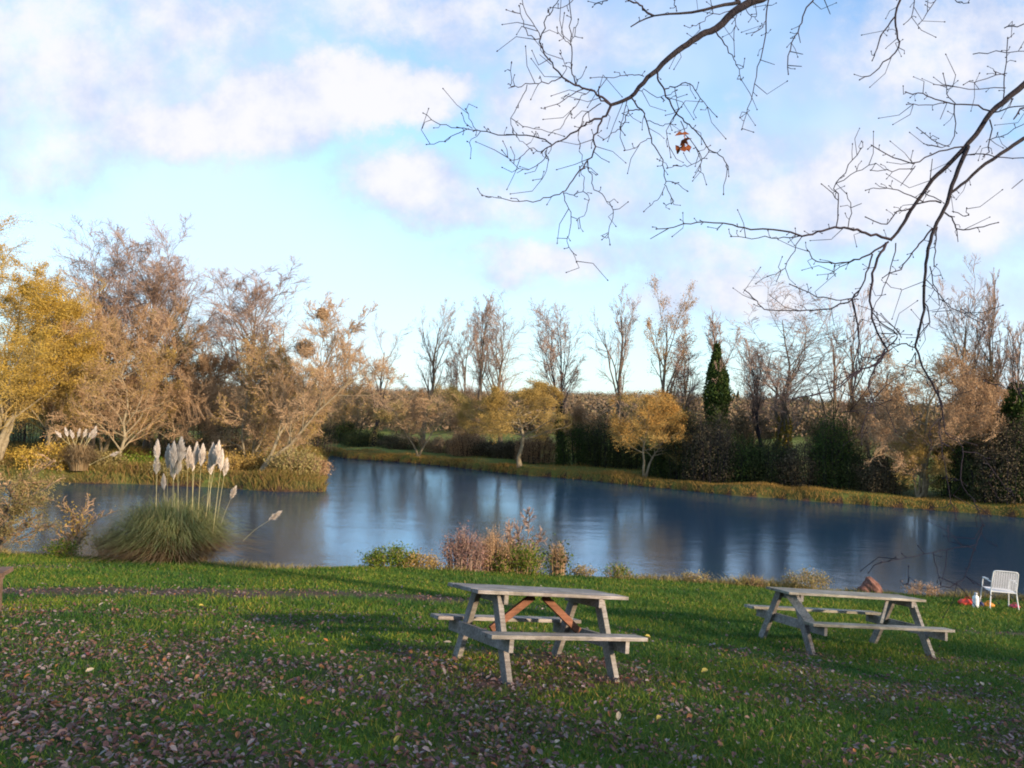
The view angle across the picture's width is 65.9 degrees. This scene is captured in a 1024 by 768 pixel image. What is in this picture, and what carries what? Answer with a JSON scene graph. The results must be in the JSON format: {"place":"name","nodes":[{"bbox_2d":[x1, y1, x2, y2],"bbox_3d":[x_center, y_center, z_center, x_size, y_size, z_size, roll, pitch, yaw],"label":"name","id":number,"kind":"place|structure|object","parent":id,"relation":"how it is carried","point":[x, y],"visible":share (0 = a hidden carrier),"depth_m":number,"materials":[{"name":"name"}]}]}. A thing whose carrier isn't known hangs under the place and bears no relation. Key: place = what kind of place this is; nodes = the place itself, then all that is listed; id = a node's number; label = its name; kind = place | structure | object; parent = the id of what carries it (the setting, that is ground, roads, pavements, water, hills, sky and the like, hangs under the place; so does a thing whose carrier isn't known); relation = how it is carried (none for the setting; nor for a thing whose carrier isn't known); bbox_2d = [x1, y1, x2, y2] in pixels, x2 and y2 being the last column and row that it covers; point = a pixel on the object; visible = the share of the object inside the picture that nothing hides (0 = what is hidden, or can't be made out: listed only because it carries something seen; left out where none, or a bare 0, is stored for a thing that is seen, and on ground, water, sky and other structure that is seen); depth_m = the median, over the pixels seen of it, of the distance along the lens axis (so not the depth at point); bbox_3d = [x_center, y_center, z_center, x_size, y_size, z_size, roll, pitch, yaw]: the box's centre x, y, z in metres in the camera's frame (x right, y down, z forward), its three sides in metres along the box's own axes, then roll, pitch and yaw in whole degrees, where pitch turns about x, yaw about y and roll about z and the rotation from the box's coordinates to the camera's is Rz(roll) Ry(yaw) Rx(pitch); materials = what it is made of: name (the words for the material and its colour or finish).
{"place":"outdoors","nodes":[
{"label":"outdoors","id":0,"kind":"place"},
{"bbox_2d":[47,426,117,470],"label":"pampas grass","id":1,"kind":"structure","parent":0,"point":[79,457],"depth_m":45.56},
{"bbox_2d":[0,435,331,491],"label":"peninsula grass","id":2,"kind":"structure","parent":0,"point":[258,474],"depth_m":45.77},
{"bbox_2d":[0,415,1023,767],"bbox_3d":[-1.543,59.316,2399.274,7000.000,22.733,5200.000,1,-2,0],"label":"ground","id":3,"kind":"structure","parent":0,"point":[676,485],"depth_m":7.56,"materials":[{"name":"plant"}]},
{"bbox_2d":[3,405,65,443],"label":"thicket bush","id":4,"kind":"object","parent":3,"relation":"on","point":[15,432],"visible":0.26,"depth_m":64.94,"materials":[{"name":"green plant"}]},
{"bbox_2d":[0,452,74,553],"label":"shore sapling","id":5,"kind":"object","parent":3,"relation":"on","point":[20,496],"visible":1,"depth_m":19.31,"materials":[{"name":"brown plant"}]},
{"bbox_2d":[10,436,78,470],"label":"bush","id":6,"kind":"object","parent":3,"relation":"on","point":[48,450],"visible":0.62,"depth_m":45.81,"materials":[{"name":"plant"}]},
{"bbox_2d":[0,211,109,461],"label":"birch tree","id":7,"kind":"object","parent":3,"relation":"on","point":[40,307],"visible":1,"depth_m":46.96,"materials":[{"name":"yellow plant"}]},
{"bbox_2d":[3,318,113,447],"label":"birch tree","id":8,"kind":"object","parent":3,"relation":"on","point":[45,419],"visible":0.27,"depth_m":49.45,"materials":[{"name":"brown plant"}]},
{"bbox_2d":[37,536,82,556],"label":"shore shrub","id":9,"kind":"object","parent":3,"relation":"on","point":[57,549],"visible":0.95,"depth_m":19.01,"materials":[{"name":"green plant"}]},
{"bbox_2d":[5,290,147,447],"bbox_3d":[-27.985,-0.644,49.999,9.496,11.203,7.973,1,-2,23],"label":"willow tree","id":10,"kind":"object","parent":3,"relation":"on","point":[104,411],"visible":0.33,"depth_m":50.06,"materials":[{"name":"brown plant"}]},
{"bbox_2d":[51,493,117,554],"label":"shore sapling","id":11,"kind":"object","parent":3,"relation":"on","point":[78,526],"visible":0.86,"depth_m":19.52,"materials":[{"name":"brown plant"}]},
{"bbox_2d":[43,213,162,448],"bbox_3d":[-30.975,-3.528,60.435,9.634,18.167,9.772,1,-2,0],"label":"bare tree","id":12,"kind":"object","parent":3,"relation":"on","point":[94,287],"visible":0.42,"depth_m":59.33,"materials":[{"name":"brown plant"}]},
{"bbox_2d":[47,287,171,451],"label":"willow tree","id":13,"kind":"object","parent":3,"relation":"on","point":[108,441],"visible":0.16,"depth_m":54.79,"materials":[{"name":"brown plant"}]},
{"bbox_2d":[90,448,133,469],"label":"bush","id":14,"kind":"object","parent":3,"relation":"on","point":[109,460],"visible":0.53,"depth_m":47.33,"materials":[{"name":"yellow plant"}]},
{"bbox_2d":[58,314,189,455],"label":"willow tree","id":15,"kind":"object","parent":3,"relation":"on","point":[167,355],"visible":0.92,"depth_m":49.26,"materials":[{"name":"brown plant"}]},
{"bbox_2d":[68,213,231,451],"bbox_3d":[-26.357,-3.526,58.739,13.572,18.142,9.770,1,-2,24],"label":"bare tree","id":16,"kind":"object","parent":3,"relation":"on","point":[161,294],"visible":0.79,"depth_m":57.57,"materials":[{"name":"brown plant"}]},
{"bbox_2d":[96,307,215,453],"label":"willow tree","id":17,"kind":"object","parent":3,"relation":"on","point":[159,438],"visible":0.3,"depth_m":56.05,"materials":[{"name":"brown plant"}]},
{"bbox_2d":[62,436,281,565],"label":"pampas grass","id":18,"kind":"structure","parent":3,"relation":"on","point":[176,532],"depth_m":18.20,"materials":[{"name":"plant"}]},
{"bbox_2d":[99,295,248,456],"bbox_3d":[-22.730,-0.376,53.883,8.418,12.042,9.840,1,-2,8],"label":"willow tree","id":19,"kind":"object","parent":3,"relation":"on","point":[192,397],"visible":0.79,"depth_m":53.19,"materials":[{"name":"brown plant"}]},
{"bbox_2d":[163,346,271,450],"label":"willow tree","id":20,"kind":"object","parent":3,"relation":"on","point":[215,414],"visible":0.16,"depth_m":58.84,"materials":[{"name":"brown plant"}]},
{"bbox_2d":[195,445,248,470],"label":"bush","id":21,"kind":"object","parent":3,"relation":"on","point":[232,458],"visible":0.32,"depth_m":47.51,"materials":[{"name":"yellow plant"}]},
{"bbox_2d":[192,388,263,450],"bbox_3d":[-22.881,2.784,63.765,5.646,5.827,5.247,2,-2,-19],"label":"thicket bush","id":22,"kind":"object","parent":3,"relation":"on","point":[235,442],"visible":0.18,"depth_m":63.41,"materials":[{"name":"brown plant"}]},
{"bbox_2d":[184,255,318,456],"bbox_3d":[-17.650,-1.644,56.628,9.905,15.334,9.128,3,-2,-44],"label":"bare tree","id":23,"kind":"object","parent":3,"relation":"on","point":[248,311],"visible":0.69,"depth_m":55.51,"materials":[{"name":"brown plant"}]},
{"bbox_2d":[231,450,283,470],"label":"bush","id":24,"kind":"object","parent":3,"relation":"on","point":[252,461],"visible":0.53,"depth_m":48.36,"materials":[{"name":"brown plant"}]},
{"bbox_2d":[206,331,316,466],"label":"willow tree","id":25,"kind":"object","parent":3,"relation":"on","point":[261,414],"visible":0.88,"depth_m":49.80,"materials":[{"name":"brown plant"}]},
{"bbox_2d":[245,356,330,456],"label":"willow tree","id":26,"kind":"object","parent":3,"relation":"on","point":[284,437],"visible":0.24,"depth_m":55.63,"materials":[{"name":"brown plant"}]},
{"bbox_2d":[263,443,327,477],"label":"bush","id":27,"kind":"object","parent":3,"relation":"on","point":[294,461],"visible":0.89,"depth_m":45.83,"materials":[{"name":"yellow plant"}]},
{"bbox_2d":[289,408,342,452],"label":"thicket bush","id":28,"kind":"object","parent":3,"relation":"on","point":[318,441],"visible":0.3,"depth_m":69.84,"materials":[{"name":"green plant"}]},
{"bbox_2d":[260,291,411,471],"bbox_3d":[-11.017,0.031,48.858,8.936,11.608,7.013,2,-2,-22],"label":"leaning tree","id":29,"kind":"object","parent":3,"relation":"on","point":[325,388],"visible":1,"depth_m":48.17,"materials":[{"name":"brown plant"}]},
{"bbox_2d":[316,419,361,443],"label":"thicket bush","id":30,"kind":"object","parent":3,"relation":"on","point":[347,428],"visible":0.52,"depth_m":83.81,"materials":[{"name":"green plant"}]},
{"bbox_2d":[327,378,389,434],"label":"scrub willow","id":31,"kind":"object","parent":3,"relation":"on","point":[355,413],"visible":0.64,"depth_m":84.29,"materials":[{"name":"brown plant"}]},
{"bbox_2d":[339,428,387,446],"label":"thicket bush","id":32,"kind":"object","parent":3,"relation":"on","point":[358,439],"visible":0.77,"depth_m":79.73,"materials":[{"name":"green plant"}]},
{"bbox_2d":[351,314,410,446],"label":"ivy tree","id":33,"kind":"object","parent":3,"relation":"on","point":[374,434],"visible":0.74,"depth_m":78.59,"materials":[{"name":"brown plant"}]},
{"bbox_2d":[355,539,427,567],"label":"shore shrub","id":34,"kind":"object","parent":3,"relation":"on","point":[379,559],"visible":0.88,"depth_m":18.21,"materials":[{"name":"green plant"}]},
{"bbox_2d":[373,433,422,449],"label":"thicket bush","id":35,"kind":"object","parent":3,"relation":"on","point":[390,441],"visible":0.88,"depth_m":76.14,"materials":[{"name":"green plant"}]},
{"bbox_2d":[369,380,429,435],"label":"scrub willow","id":36,"kind":"object","parent":3,"relation":"on","point":[421,391],"visible":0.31,"depth_m":83.32,"materials":[{"name":"brown plant"}]},
{"bbox_2d":[397,547,445,568],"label":"shore shrub","id":37,"kind":"object","parent":3,"relation":"on","point":[429,561],"visible":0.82,"depth_m":18.34,"materials":[{"name":"brown plant"}]},
{"bbox_2d":[371,382,475,455],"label":"willow tree","id":38,"kind":"object","parent":3,"relation":"on","point":[456,397],"visible":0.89,"depth_m":66.40,"materials":[{"name":"yellow plant"}]},
{"bbox_2d":[412,297,463,445],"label":"bare tree","id":39,"kind":"object","parent":3,"relation":"on","point":[432,371],"visible":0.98,"depth_m":79.50,"materials":[{"name":"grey plant"}]},
{"bbox_2d":[419,435,459,452],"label":"thicket bush","id":40,"kind":"object","parent":3,"relation":"on","point":[435,447],"visible":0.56,"depth_m":73.17,"materials":[{"name":"brown plant"}]},
{"bbox_2d":[443,311,480,437],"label":"bare tree","id":41,"kind":"object","parent":3,"relation":"on","point":[454,377],"visible":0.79,"depth_m":79.51,"materials":[{"name":"brown plant"}]},
{"bbox_2d":[434,520,495,572],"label":"shore shrub","id":42,"kind":"object","parent":3,"relation":"on","point":[462,552],"visible":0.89,"depth_m":18.60,"materials":[{"name":"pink plant"}]},
{"bbox_2d":[436,388,493,436],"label":"scrub willow","id":43,"kind":"object","parent":3,"relation":"on","point":[452,423],"visible":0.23,"depth_m":73.64,"materials":[{"name":"brown plant"}]},
{"bbox_2d":[443,423,488,456],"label":"thicket bush","id":44,"kind":"object","parent":3,"relation":"on","point":[461,443],"visible":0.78,"depth_m":69.80,"materials":[{"name":"brown plant"}]},
{"bbox_2d":[464,294,495,439],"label":"bare tree","id":45,"kind":"object","parent":3,"relation":"on","point":[480,378],"visible":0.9,"depth_m":73.87,"materials":[{"name":"brown plant"}]},
{"bbox_2d":[466,437,504,456],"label":"thicket bush","id":46,"kind":"object","parent":3,"relation":"on","point":[488,445],"visible":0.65,"depth_m":68.93,"materials":[{"name":"green plant"}]},
{"bbox_2d":[472,524,518,572],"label":"shore shrub","id":47,"kind":"object","parent":3,"relation":"on","point":[493,545],"visible":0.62,"depth_m":19.04,"materials":[{"name":"orange plant"}]},
{"bbox_2d":[462,288,533,441],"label":"bare tree","id":48,"kind":"object","parent":3,"relation":"on","point":[497,361],"visible":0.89,"depth_m":74.19,"materials":[{"name":"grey plant"}]},
{"bbox_2d":[4,379,1000,438],"bbox_3d":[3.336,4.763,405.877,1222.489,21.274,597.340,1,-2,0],"label":"distant wood","id":49,"kind":"object","parent":3,"relation":"on","point":[592,402],"visible":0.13,"depth_m":121.73,"materials":[{"name":"plant"}]},
{"bbox_2d":[487,437,520,458],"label":"thicket bush","id":50,"kind":"object","parent":3,"relation":"on","point":[506,449],"visible":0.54,"depth_m":66.93,"materials":[{"name":"green plant"}]},
{"bbox_2d":[0,558,1023,767],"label":"leaf litter","id":51,"kind":"object","parent":3,"relation":"on","point":[171,747],"visible":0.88,"depth_m":6.11,"materials":[{"name":"plant"}]},
{"bbox_2d":[0,546,1023,600],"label":"shore grass","id":52,"kind":"structure","parent":3,"relation":"on","point":[768,582],"depth_m":20.69,"materials":[{"name":"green plant"}]},
{"bbox_2d":[452,378,574,467],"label":"willow tree","id":53,"kind":"object","parent":3,"relation":"on","point":[538,391],"visible":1,"depth_m":57.75,"materials":[{"name":"yellow plant"}]},
{"bbox_2d":[486,535,554,575],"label":"shore shrub","id":54,"kind":"object","parent":3,"relation":"on","point":[521,564],"visible":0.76,"depth_m":18.97,"materials":[{"name":"green plant"}]},
{"bbox_2d":[505,506,547,573],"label":"shore sapling","id":55,"kind":"object","parent":3,"relation":"on","point":[517,534],"visible":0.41,"depth_m":19.66,"materials":[{"name":"brown plant"}]},
{"bbox_2d":[511,426,556,463],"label":"thicket bush","id":56,"kind":"object","parent":3,"relation":"on","point":[533,452],"visible":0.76,"depth_m":64.36,"materials":[{"name":"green plant"}]},
{"bbox_2d":[430,582,647,685],"bbox_3d":[0.233,2.465,7.849,1.712,0.827,1.412,10,-11,-26],"label":"picnic table","id":57,"kind":"object","parent":3,"relation":"on","point":[499,637],"visible":0.89,"depth_m":7.73,"materials":[{"name":"grey wood"}]},
{"bbox_2d":[527,296,588,463],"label":"bare tree","id":58,"kind":"object","parent":3,"relation":"on","point":[554,356],"visible":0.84,"depth_m":63.12,"materials":[{"name":"brown plant"}]},
{"bbox_2d":[542,534,577,575],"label":"shore shrub","id":59,"kind":"object","parent":3,"relation":"on","point":[559,557],"visible":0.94,"depth_m":19.44,"materials":[{"name":"beige plant"}]},
{"bbox_2d":[552,416,606,465],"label":"thicket bush","id":60,"kind":"object","parent":3,"relation":"on","point":[576,443],"visible":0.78,"depth_m":60.70,"materials":[{"name":"green plant"}]},
{"bbox_2d":[563,400,612,452],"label":"scrub willow","id":61,"kind":"object","parent":3,"relation":"on","point":[580,412],"visible":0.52,"depth_m":63.12,"materials":[{"name":"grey plant"}]},
{"bbox_2d":[578,407,628,467],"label":"thicket bush","id":62,"kind":"object","parent":3,"relation":"on","point":[601,435],"visible":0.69,"depth_m":59.68,"materials":[{"name":"green plant"}]},
{"bbox_2d":[583,282,639,424],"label":"bare tree","id":63,"kind":"object","parent":3,"relation":"on","point":[619,389],"visible":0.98,"depth_m":64.38,"materials":[{"name":"grey plant"}]},
{"bbox_2d":[607,433,657,468],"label":"thicket bush","id":64,"kind":"object","parent":3,"relation":"on","point":[632,461],"visible":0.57,"depth_m":58.55,"materials":[{"name":"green plant"}]},
{"bbox_2d":[605,387,697,477],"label":"willow tree","id":65,"kind":"object","parent":3,"relation":"on","point":[655,424],"visible":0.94,"depth_m":51.95,"materials":[{"name":"yellow plant"}]},
{"bbox_2d":[638,438,684,478],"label":"thicket bush","id":66,"kind":"object","parent":3,"relation":"on","point":[654,465],"visible":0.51,"depth_m":53.95,"materials":[{"name":"green plant"}]},
{"bbox_2d":[639,274,699,462],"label":"bare tree","id":67,"kind":"object","parent":3,"relation":"on","point":[665,354],"visible":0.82,"depth_m":59.44,"materials":[{"name":"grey plant"}]},
{"bbox_2d":[327,446,1023,516],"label":"bank grass","id":68,"kind":"structure","parent":3,"relation":"on","point":[620,473],"depth_m":51.05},
{"bbox_2d":[665,318,706,472],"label":"ivy tree","id":69,"kind":"object","parent":3,"relation":"on","point":[686,373],"visible":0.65,"depth_m":56.56,"materials":[{"name":"brown plant"}]},
{"bbox_2d":[661,404,715,479],"bbox_3d":[11.929,3.763,52.744,3.996,5.397,3.999,2,-2,-25],"label":"thicket bush","id":70,"kind":"object","parent":3,"relation":"on","point":[676,471],"visible":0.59,"depth_m":52.32,"materials":[{"name":"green plant"}]},
{"bbox_2d":[681,306,745,479],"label":"ivy tree","id":71,"kind":"object","parent":3,"relation":"on","point":[717,379],"visible":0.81,"depth_m":53.24,"materials":[{"name":"green plant"}]},
{"bbox_2d":[679,400,749,483],"bbox_3d":[13.267,3.645,51.287,4.834,5.511,4.862,1,-2,10],"label":"thicket bush","id":72,"kind":"object","parent":3,"relation":"on","point":[723,443],"visible":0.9,"depth_m":50.48,"materials":[{"name":"green plant"}]},
{"bbox_2d":[421,0,1023,617],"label":"oak tree","id":73,"kind":"object","parent":3,"relation":"on","point":[743,6],"visible":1,"depth_m":4.33,"materials":[{"name":"brown plant"}]},
{"bbox_2d":[707,432,771,483],"bbox_3d":[14.874,4.652,50.862,3.982,3.640,3.714,3,-2,-38],"label":"thicket bush","id":74,"kind":"object","parent":3,"relation":"on","point":[742,453],"visible":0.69,"depth_m":50.13,"materials":[{"name":"green plant"}]},
{"bbox_2d":[733,338,770,468],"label":"bare tree","id":75,"kind":"object","parent":3,"relation":"on","point":[754,402],"visible":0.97,"depth_m":54.12,"materials":[{"name":"brown plant"}]},
{"bbox_2d":[730,406,774,449],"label":"scrub willow","id":76,"kind":"object","parent":3,"relation":"on","point":[748,429],"visible":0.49,"depth_m":54.21,"materials":[{"name":"grey plant"}]},
{"bbox_2d":[731,342,792,446],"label":"bare tree","id":77,"kind":"object","parent":3,"relation":"on","point":[748,401],"visible":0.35,"depth_m":59.73,"materials":[{"name":"brown plant"}]},
{"bbox_2d":[738,434,801,485],"bbox_3d":[16.212,4.747,50.110,3.957,3.274,4.000,1,-2,0],"label":"thicket bush","id":78,"kind":"object","parent":3,"relation":"on","point":[766,451],"visible":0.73,"depth_m":49.41,"materials":[{"name":"green plant"}]},
{"bbox_2d":[702,269,850,473],"bbox_3d":[18.534,-0.642,55.212,9.061,15.171,12.231,1,-2,0],"label":"ivy tree","id":79,"kind":"object","parent":3,"relation":"on","point":[783,425],"visible":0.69,"depth_m":53.12,"materials":[{"name":"brown plant"}]},
{"bbox_2d":[767,440,830,487],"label":"thicket bush","id":80,"kind":"object","parent":3,"relation":"on","point":[796,468],"visible":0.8,"depth_m":48.35,"materials":[{"name":"green plant"}]},
{"bbox_2d":[778,564,834,589],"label":"shore shrub","id":81,"kind":"object","parent":3,"relation":"on","point":[810,578],"visible":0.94,"depth_m":21.52,"materials":[{"name":"beige plant"}]},
{"bbox_2d":[796,414,842,476],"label":"scrub willow","id":82,"kind":"object","parent":3,"relation":"on","point":[810,426],"visible":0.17,"depth_m":52.41,"materials":[{"name":"grey plant"}]},
{"bbox_2d":[801,294,853,429],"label":"bare tree","id":83,"kind":"object","parent":3,"relation":"on","point":[834,398],"visible":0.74,"depth_m":55.17,"materials":[{"name":"brown plant"}]},
{"bbox_2d":[801,402,864,488],"bbox_3d":[19.474,3.612,48.004,3.838,5.564,3.570,1,-2,0],"label":"thicket bush","id":84,"kind":"object","parent":3,"relation":"on","point":[833,447],"visible":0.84,"depth_m":47.47,"materials":[{"name":"green plant"}]},
{"bbox_2d":[744,586,954,657],"bbox_3d":[4.725,3.382,11.204,2.297,0.813,1.566,7,-8,-16],"label":"picnic table","id":85,"kind":"object","parent":3,"relation":"on","point":[805,623],"visible":0.91,"depth_m":11.06,"materials":[{"name":"grey wood"}]},
{"bbox_2d":[822,441,887,488],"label":"thicket bush","id":86,"kind":"object","parent":3,"relation":"on","point":[855,458],"visible":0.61,"depth_m":46.92,"materials":[{"name":"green plant"}]},
{"bbox_2d":[833,283,882,432],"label":"bare tree","id":87,"kind":"object","parent":3,"relation":"on","point":[852,360],"visible":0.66,"depth_m":55.11,"materials":[{"name":"brown plant"}]},
{"bbox_2d":[843,385,911,471],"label":"scrub willow","id":88,"kind":"object","parent":3,"relation":"on","point":[851,404],"visible":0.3,"depth_m":51.63,"materials":[{"name":"brown plant"}]},
{"bbox_2d":[848,447,911,493],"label":"thicket bush","id":89,"kind":"object","parent":3,"relation":"on","point":[886,483],"visible":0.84,"depth_m":45.86,"materials":[{"name":"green plant"}]},
{"bbox_2d":[853,332,925,461],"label":"bare tree","id":90,"kind":"object","parent":3,"relation":"on","point":[885,370],"visible":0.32,"depth_m":54.82,"materials":[{"name":"brown plant"}]},
{"bbox_2d":[880,403,955,497],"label":"willow tree","id":91,"kind":"object","parent":3,"relation":"on","point":[918,452],"visible":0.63,"depth_m":44.81,"materials":[{"name":"brown plant"}]},
{"bbox_2d":[855,341,1009,496],"bbox_3d":[23.902,2.081,45.122,8.468,9.192,7.878,1,-2,26],"label":"willow tree","id":92,"kind":"object","parent":3,"relation":"on","point":[946,367],"visible":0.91,"depth_m":43.80,"materials":[{"name":"brown plant"}]},
{"bbox_2d":[927,403,996,499],"bbox_3d":[25.473,3.738,45.011,3.653,5.534,4.101,1,-2,0],"label":"thicket bush","id":93,"kind":"object","parent":3,"relation":"on","point":[944,490],"visible":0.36,"depth_m":44.30,"materials":[{"name":"green plant"}]},
{"bbox_2d":[925,254,1008,446],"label":"bare tree","id":94,"kind":"object","parent":3,"relation":"on","point":[964,343],"visible":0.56,"depth_m":46.89,"materials":[{"name":"brown plant"}]},
{"bbox_2d":[948,431,1014,501],"bbox_3d":[26.090,4.526,43.739,3.857,3.912,3.484,1,-2,0],"label":"thicket bush","id":95,"kind":"object","parent":3,"relation":"on","point":[969,467],"visible":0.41,"depth_m":43.10,"materials":[{"name":"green plant"}]},
{"bbox_2d":[959,411,1023,504],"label":"thicket bush","id":96,"kind":"object","parent":3,"relation":"on","point":[1002,438],"visible":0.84,"depth_m":42.36,"materials":[{"name":"green plant"}]},
{"bbox_2d":[960,318,1023,503],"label":"ivy tree","id":97,"kind":"object","parent":3,"relation":"on","point":[1014,404],"visible":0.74,"depth_m":43.53,"materials":[{"name":"green plant"}]},
{"bbox_2d":[970,268,1014,446],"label":"ivy tree","id":98,"kind":"object","parent":3,"relation":"on","point":[998,363],"visible":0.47,"depth_m":46.20,"materials":[{"name":"brown plant"}]},
{"bbox_2d":[979,570,1018,607],"bbox_3d":[11.435,4.816,18.518,0.664,0.946,0.655,3,-4,11],"label":"garden chair","id":99,"kind":"object","parent":3,"relation":"on","point":[993,588],"visible":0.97,"depth_m":18.29,"materials":[{"name":"white paint"}]},
{"bbox_2d":[0,456,1023,599],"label":"pond water","id":100,"kind":"structure","parent":0,"point":[364,506],"depth_m":34.02,"materials":[{"name":"blue liquid"}]},
{"bbox_2d":[0,0,1023,405],"label":"sky","id":101,"kind":"structure","parent":0,"point":[286,128],"materials":[{"name":"blue"}]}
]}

